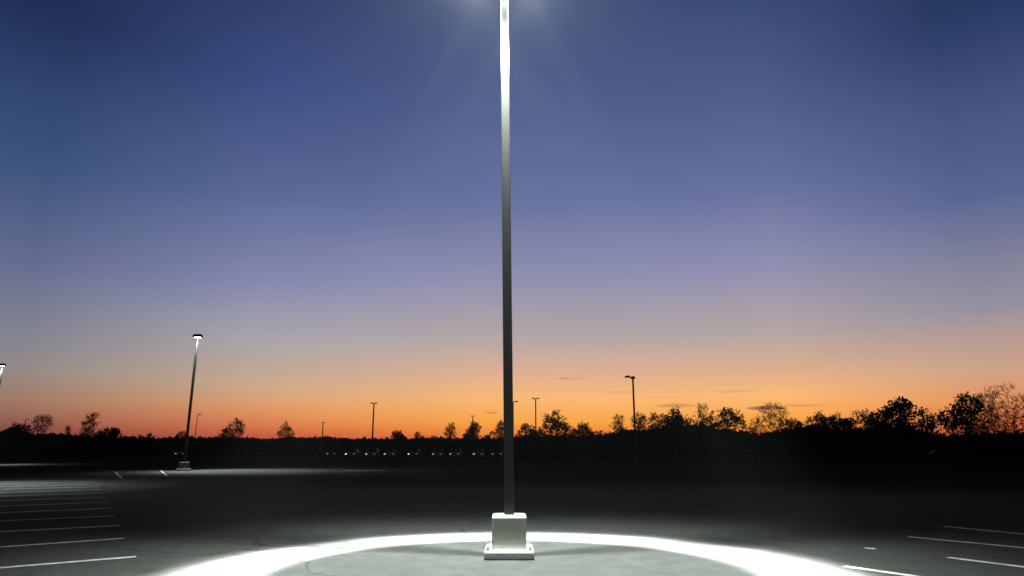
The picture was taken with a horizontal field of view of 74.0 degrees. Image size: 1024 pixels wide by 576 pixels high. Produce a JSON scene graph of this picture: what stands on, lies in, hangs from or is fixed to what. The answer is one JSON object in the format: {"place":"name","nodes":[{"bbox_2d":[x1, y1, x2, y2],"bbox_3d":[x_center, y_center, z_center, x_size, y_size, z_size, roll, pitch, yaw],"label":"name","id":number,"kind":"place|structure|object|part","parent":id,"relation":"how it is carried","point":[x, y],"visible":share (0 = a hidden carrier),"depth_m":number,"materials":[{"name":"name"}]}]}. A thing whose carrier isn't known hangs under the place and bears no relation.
{"place":"outdoors","nodes":[
{"label":"outdoors","id":0,"kind":"place"},
{"bbox_2d":[0,457,1023,575],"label":"parking lot","id":1,"kind":"structure","parent":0,"point":[288,516],"depth_m":16.01,"materials":[{"name":"grey asphalt"}]},
{"bbox_2d":[0,363,5,384],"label":"street lamp","id":2,"kind":"object","parent":1,"relation":"on","point":[2,365],"visible":1,"depth_m":67.57,"materials":[{"name":"metal"}]},
{"bbox_2d":[160,449,183,457],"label":"parked car","id":3,"kind":"object","parent":1,"relation":"on","point":[171,453],"visible":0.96,"depth_m":115.91,"materials":[{"name":"grey paint"}]},
{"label":"window glass","id":4,"kind":"part","parent":3,"relation":"part of","materials":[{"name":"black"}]},
{"bbox_2d":[176,334,202,470],"bbox_3d":[-23.250,8.199,49.278,0.787,9.751,0.780,0,-13,0],"label":"street lamp","id":5,"kind":"object","parent":1,"relation":"on","point":[184,465],"visible":1,"depth_m":49.07,"materials":[{"name":"metal"}]},
{"bbox_2d":[315,449,334,457],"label":"parked car","id":6,"kind":"object","parent":1,"relation":"on","point":[324,453],"visible":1,"depth_m":115.83,"materials":[{"name":"black paint"}]},
{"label":"window glass","id":7,"kind":"part","parent":6,"relation":"part of","materials":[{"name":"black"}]},
{"bbox_2d":[345,449,360,457],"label":"parked car","id":8,"kind":"object","parent":1,"relation":"on","point":[350,453],"visible":1,"depth_m":109.58,"materials":[{"name":"grey paint"}]},
{"bbox_2d":[365,448,380,457],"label":"parked car","id":9,"kind":"object","parent":1,"relation":"on","point":[373,452],"visible":1,"depth_m":109.68,"materials":[{"name":"grey paint"}]},
{"bbox_2d":[371,402,376,447],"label":"street lamp","id":10,"kind":"object","parent":1,"relation":"on","point":[373,424],"visible":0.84,"depth_m":122.66,"materials":[{"name":"metal"}]},
{"bbox_2d":[383,449,395,457],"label":"parked car","id":11,"kind":"object","parent":1,"relation":"on","point":[389,452],"visible":1,"depth_m":109.23,"materials":[{"name":"grey paint"}]},
{"bbox_2d":[407,449,421,457],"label":"parked car","id":12,"kind":"object","parent":1,"relation":"on","point":[417,453],"visible":1,"depth_m":109.32,"materials":[{"name":"black paint"}]},
{"bbox_2d":[431,448,443,457],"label":"parked car","id":13,"kind":"object","parent":1,"relation":"on","point":[437,452],"visible":1,"depth_m":109.03,"materials":[{"name":"grey paint"}]},
{"bbox_2d":[449,449,462,457],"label":"parked car","id":14,"kind":"object","parent":1,"relation":"on","point":[456,453],"visible":1,"depth_m":109.33,"materials":[{"name":"grey paint"}]},
{"bbox_2d":[472,448,484,457],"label":"parked car","id":15,"kind":"object","parent":1,"relation":"on","point":[478,452],"visible":1,"depth_m":109.00,"materials":[{"name":"grey paint"}]},
{"bbox_2d":[490,449,502,457],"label":"parked car","id":16,"kind":"object","parent":1,"relation":"on","point":[496,453],"visible":1,"depth_m":109.17,"materials":[{"name":"black paint"}]},
{"bbox_2d":[484,0,533,559],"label":"street lamp","id":17,"kind":"object","parent":1,"relation":"on","point":[509,534],"visible":1,"depth_m":10.65,"materials":[{"name":"metal"}]},
{"bbox_2d":[0,458,1023,575],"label":"parking line markings","id":18,"kind":"object","parent":1,"relation":"on","point":[429,458],"visible":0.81,"depth_m":11.46,"materials":[{"name":"paint"}]},
{"bbox_2d":[0,456,1023,464],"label":"kerb","id":19,"kind":"structure","parent":1,"relation":"on","point":[614,459],"depth_m":89.23,"materials":[{"name":"concrete"}]},
{"bbox_2d":[513,401,517,437],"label":"street lamp","id":20,"kind":"object","parent":1,"relation":"on","point":[513,418],"visible":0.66,"depth_m":118.65,"materials":[{"name":"metal"}]},
{"bbox_2d":[503,423,540,450],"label":"leafy tree","id":21,"kind":"object","parent":1,"relation":"on","point":[530,435],"visible":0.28,"depth_m":97.40,"materials":[{"name":"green plant"}]},
{"bbox_2d":[532,398,538,428],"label":"street lamp","id":22,"kind":"object","parent":1,"relation":"on","point":[535,411],"visible":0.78,"depth_m":111.13,"materials":[{"name":"metal"}]},
{"bbox_2d":[605,414,630,459],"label":"sparse tree","id":23,"kind":"object","parent":1,"relation":"on","point":[618,437],"visible":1,"depth_m":89.44,"materials":[{"name":"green plant"}]},
{"bbox_2d":[625,375,638,461],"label":"street lamp","id":24,"kind":"object","parent":1,"relation":"on","point":[636,458],"visible":0.97,"depth_m":77.46,"materials":[{"name":"metal"}]},
{"bbox_2d":[629,412,653,460],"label":"sparse tree","id":25,"kind":"object","parent":1,"relation":"on","point":[640,439],"visible":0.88,"depth_m":87.37,"materials":[{"name":"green plant"}]},
{"bbox_2d":[646,412,666,460],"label":"sparse tree","id":26,"kind":"object","parent":1,"relation":"on","point":[655,434],"visible":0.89,"depth_m":87.44,"materials":[{"name":"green plant"}]},
{"bbox_2d":[653,415,670,459],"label":"sparse tree","id":27,"kind":"object","parent":1,"relation":"on","point":[664,417],"visible":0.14,"depth_m":89.11,"materials":[{"name":"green plant"}]},
{"bbox_2d":[657,405,697,460],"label":"leafy tree","id":28,"kind":"object","parent":1,"relation":"on","point":[675,426],"visible":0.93,"depth_m":85.20,"materials":[{"name":"black plant"}]},
{"bbox_2d":[683,403,712,460],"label":"sparse tree","id":29,"kind":"object","parent":1,"relation":"on","point":[701,433],"visible":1,"depth_m":83.85,"materials":[{"name":"green plant"}]},
{"bbox_2d":[697,409,728,460],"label":"sparse tree","id":30,"kind":"object","parent":1,"relation":"on","point":[712,428],"visible":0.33,"depth_m":87.96,"materials":[{"name":"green plant"}]},
{"bbox_2d":[708,407,746,460],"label":"sparse tree","id":31,"kind":"object","parent":1,"relation":"on","point":[727,441],"visible":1,"depth_m":83.31,"materials":[{"name":"green plant"}]},
{"bbox_2d":[744,402,796,460],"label":"bare tree","id":32,"kind":"object","parent":1,"relation":"on","point":[772,451],"visible":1,"depth_m":81.66,"materials":[{"name":"brown plant"}]},
{"bbox_2d":[775,418,809,460],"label":"sparse tree","id":33,"kind":"object","parent":1,"relation":"on","point":[784,442],"visible":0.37,"depth_m":86.10,"materials":[{"name":"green plant"}]},
{"bbox_2d":[783,418,818,460],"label":"bushy shrub","id":34,"kind":"object","parent":1,"relation":"on","point":[809,451],"visible":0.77,"depth_m":83.61,"materials":[{"name":"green plant"}]},
{"bbox_2d":[794,410,846,461],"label":"sparse tree","id":35,"kind":"object","parent":1,"relation":"on","point":[828,441],"visible":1,"depth_m":79.83,"materials":[{"name":"black plant"}]},
{"bbox_2d":[816,411,861,460],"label":"leafy tree","id":36,"kind":"object","parent":1,"relation":"on","point":[849,423],"visible":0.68,"depth_m":81.10,"materials":[{"name":"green plant"}]},
{"bbox_2d":[837,407,879,461],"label":"sparse tree","id":37,"kind":"object","parent":1,"relation":"on","point":[861,446],"visible":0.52,"depth_m":79.65,"materials":[{"name":"green plant"}]},
{"bbox_2d":[865,396,935,462],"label":"leafy tree","id":38,"kind":"object","parent":1,"relation":"on","point":[898,434],"visible":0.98,"depth_m":75.41,"materials":[{"name":"black plant"}]},
{"bbox_2d":[920,449,973,462],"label":"parked car","id":39,"kind":"object","parent":1,"relation":"on","point":[939,455],"visible":0.98,"depth_m":71.13,"materials":[{"name":"grey paint"}]},
{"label":"window glass","id":40,"kind":"part","parent":39,"relation":"part of","materials":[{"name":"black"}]},
{"bbox_2d":[911,391,995,456],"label":"sparse tree","id":41,"kind":"object","parent":1,"relation":"on","point":[954,423],"visible":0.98,"depth_m":73.54,"materials":[{"name":"black plant"}]},
{"bbox_2d":[966,388,1022,462],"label":"bare tree","id":42,"kind":"object","parent":1,"relation":"on","point":[992,438],"visible":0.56,"depth_m":75.73,"materials":[{"name":"brown plant"}]},
{"bbox_2d":[980,381,1023,462],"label":"bare tree","id":43,"kind":"object","parent":1,"relation":"on","point":[1016,442],"visible":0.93,"depth_m":74.93,"materials":[{"name":"brown plant"}]},
{"bbox_2d":[0,0,1023,439],"label":"sky","id":44,"kind":"structure","parent":0,"point":[807,207],"materials":[{"name":"blue"}]},
{"label":"ground","id":45,"kind":"structure","parent":0,"visible":0},
{"bbox_2d":[0,422,37,455],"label":"leafy tree","id":46,"kind":"object","parent":45,"relation":"on","point":[12,433],"visible":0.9,"depth_m":122.95,"materials":[{"name":"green plant"}]},
{"bbox_2d":[30,414,53,434],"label":"bare tree","id":47,"kind":"object","parent":45,"relation":"on","point":[37,420],"visible":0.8,"depth_m":129.16,"materials":[{"name":"brown plant"}]},
{"bbox_2d":[64,425,71,435],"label":"sparse tree","id":48,"kind":"object","parent":45,"relation":"on","point":[68,429],"visible":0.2,"depth_m":129.28,"materials":[{"name":"green plant"}]},
{"bbox_2d":[76,412,99,448],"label":"sparse tree","id":49,"kind":"object","parent":45,"relation":"on","point":[88,428],"visible":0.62,"depth_m":127.37,"materials":[{"name":"green plant"}]},
{"bbox_2d":[90,426,131,455],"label":"leafy tree","id":50,"kind":"object","parent":45,"relation":"on","point":[103,436],"visible":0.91,"depth_m":122.88,"materials":[{"name":"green plant"}]},
{"bbox_2d":[121,433,162,455],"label":"bushy shrub","id":51,"kind":"object","parent":45,"relation":"on","point":[144,439],"visible":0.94,"depth_m":122.92,"materials":[{"name":"green plant"}]},
{"bbox_2d":[176,430,185,439],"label":"bare tree","id":52,"kind":"object","parent":45,"relation":"on","point":[180,436],"visible":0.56,"depth_m":158.03,"materials":[{"name":"brown plant"}]},
{"bbox_2d":[206,429,236,456],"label":"bushy shrub","id":53,"kind":"object","parent":45,"relation":"on","point":[220,451],"visible":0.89,"depth_m":122.70,"materials":[{"name":"black plant"}]},
{"bbox_2d":[223,418,245,455],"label":"sparse tree","id":54,"kind":"object","parent":45,"relation":"on","point":[239,426],"visible":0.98,"depth_m":123.83,"materials":[{"name":"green plant"}]},
{"bbox_2d":[0,432,503,455],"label":"woodland","id":55,"kind":"object","parent":45,"relation":"on","point":[54,444],"visible":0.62,"depth_m":124.11,"materials":[{"name":"black plant"}]},
{"bbox_2d":[276,421,293,438],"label":"sparse tree","id":56,"kind":"object","parent":45,"relation":"on","point":[288,429],"visible":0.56,"depth_m":133.93,"materials":[{"name":"green plant"}]},
{"bbox_2d":[91,435,514,440],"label":"distant woodland","id":57,"kind":"object","parent":45,"relation":"on","point":[314,437],"visible":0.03,"depth_m":328.69,"materials":[{"name":"black plant"}]},
{"bbox_2d":[387,430,407,455],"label":"leafy tree","id":58,"kind":"object","parent":45,"relation":"on","point":[397,442],"visible":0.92,"depth_m":122.81,"materials":[{"name":"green plant"}]},
{"bbox_2d":[412,431,423,440],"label":"sparse tree","id":59,"kind":"object","parent":45,"relation":"on","point":[416,435],"visible":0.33,"depth_m":126.67,"materials":[{"name":"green plant"}]},
{"bbox_2d":[444,422,458,450],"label":"sparse tree","id":60,"kind":"object","parent":45,"relation":"on","point":[451,427],"visible":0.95,"depth_m":123.72,"materials":[{"name":"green plant"}]},
{"bbox_2d":[459,420,481,455],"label":"leafy tree","id":61,"kind":"object","parent":45,"relation":"on","point":[471,433],"visible":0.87,"depth_m":123.39,"materials":[{"name":"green plant"}]},
{"bbox_2d":[475,430,503,455],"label":"leafy tree","id":62,"kind":"object","parent":45,"relation":"on","point":[487,439],"visible":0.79,"depth_m":122.61,"materials":[{"name":"black plant"}]},
{"bbox_2d":[494,420,503,450],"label":"sparse tree","id":63,"kind":"object","parent":45,"relation":"on","point":[500,429],"visible":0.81,"depth_m":123.83,"materials":[{"name":"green plant"}]},
{"bbox_2d":[536,409,576,455],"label":"sparse tree","id":64,"kind":"object","parent":45,"relation":"on","point":[557,424],"visible":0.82,"depth_m":93.31,"materials":[{"name":"green plant"}]},
{"bbox_2d":[562,420,593,436],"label":"sparse tree","id":65,"kind":"object","parent":45,"relation":"on","point":[584,431],"visible":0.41,"depth_m":96.86,"materials":[{"name":"green plant"}]},
{"bbox_2d":[594,430,609,434],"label":"bushy shrub","id":66,"kind":"object","parent":45,"relation":"on","point":[597,432],"visible":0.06,"depth_m":102.67,"materials":[{"name":"green plant"}]},
{"bbox_2d":[735,427,767,460],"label":"bushy shrub","id":67,"kind":"object","parent":45,"relation":"on","point":[744,438],"visible":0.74,"depth_m":86.96,"materials":[{"name":"black plant"}]},
{"bbox_2d":[513,422,1023,459],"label":"woodland","id":68,"kind":"object","parent":45,"relation":"on","point":[592,446],"visible":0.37,"depth_m":91.83,"materials":[{"name":"black plant"}]},
{"bbox_2d":[859,412,894,461],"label":"sparse tree","id":69,"kind":"object","parent":45,"relation":"on","point":[873,448],"visible":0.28,"depth_m":77.93,"materials":[{"name":"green plant"}]}
]}

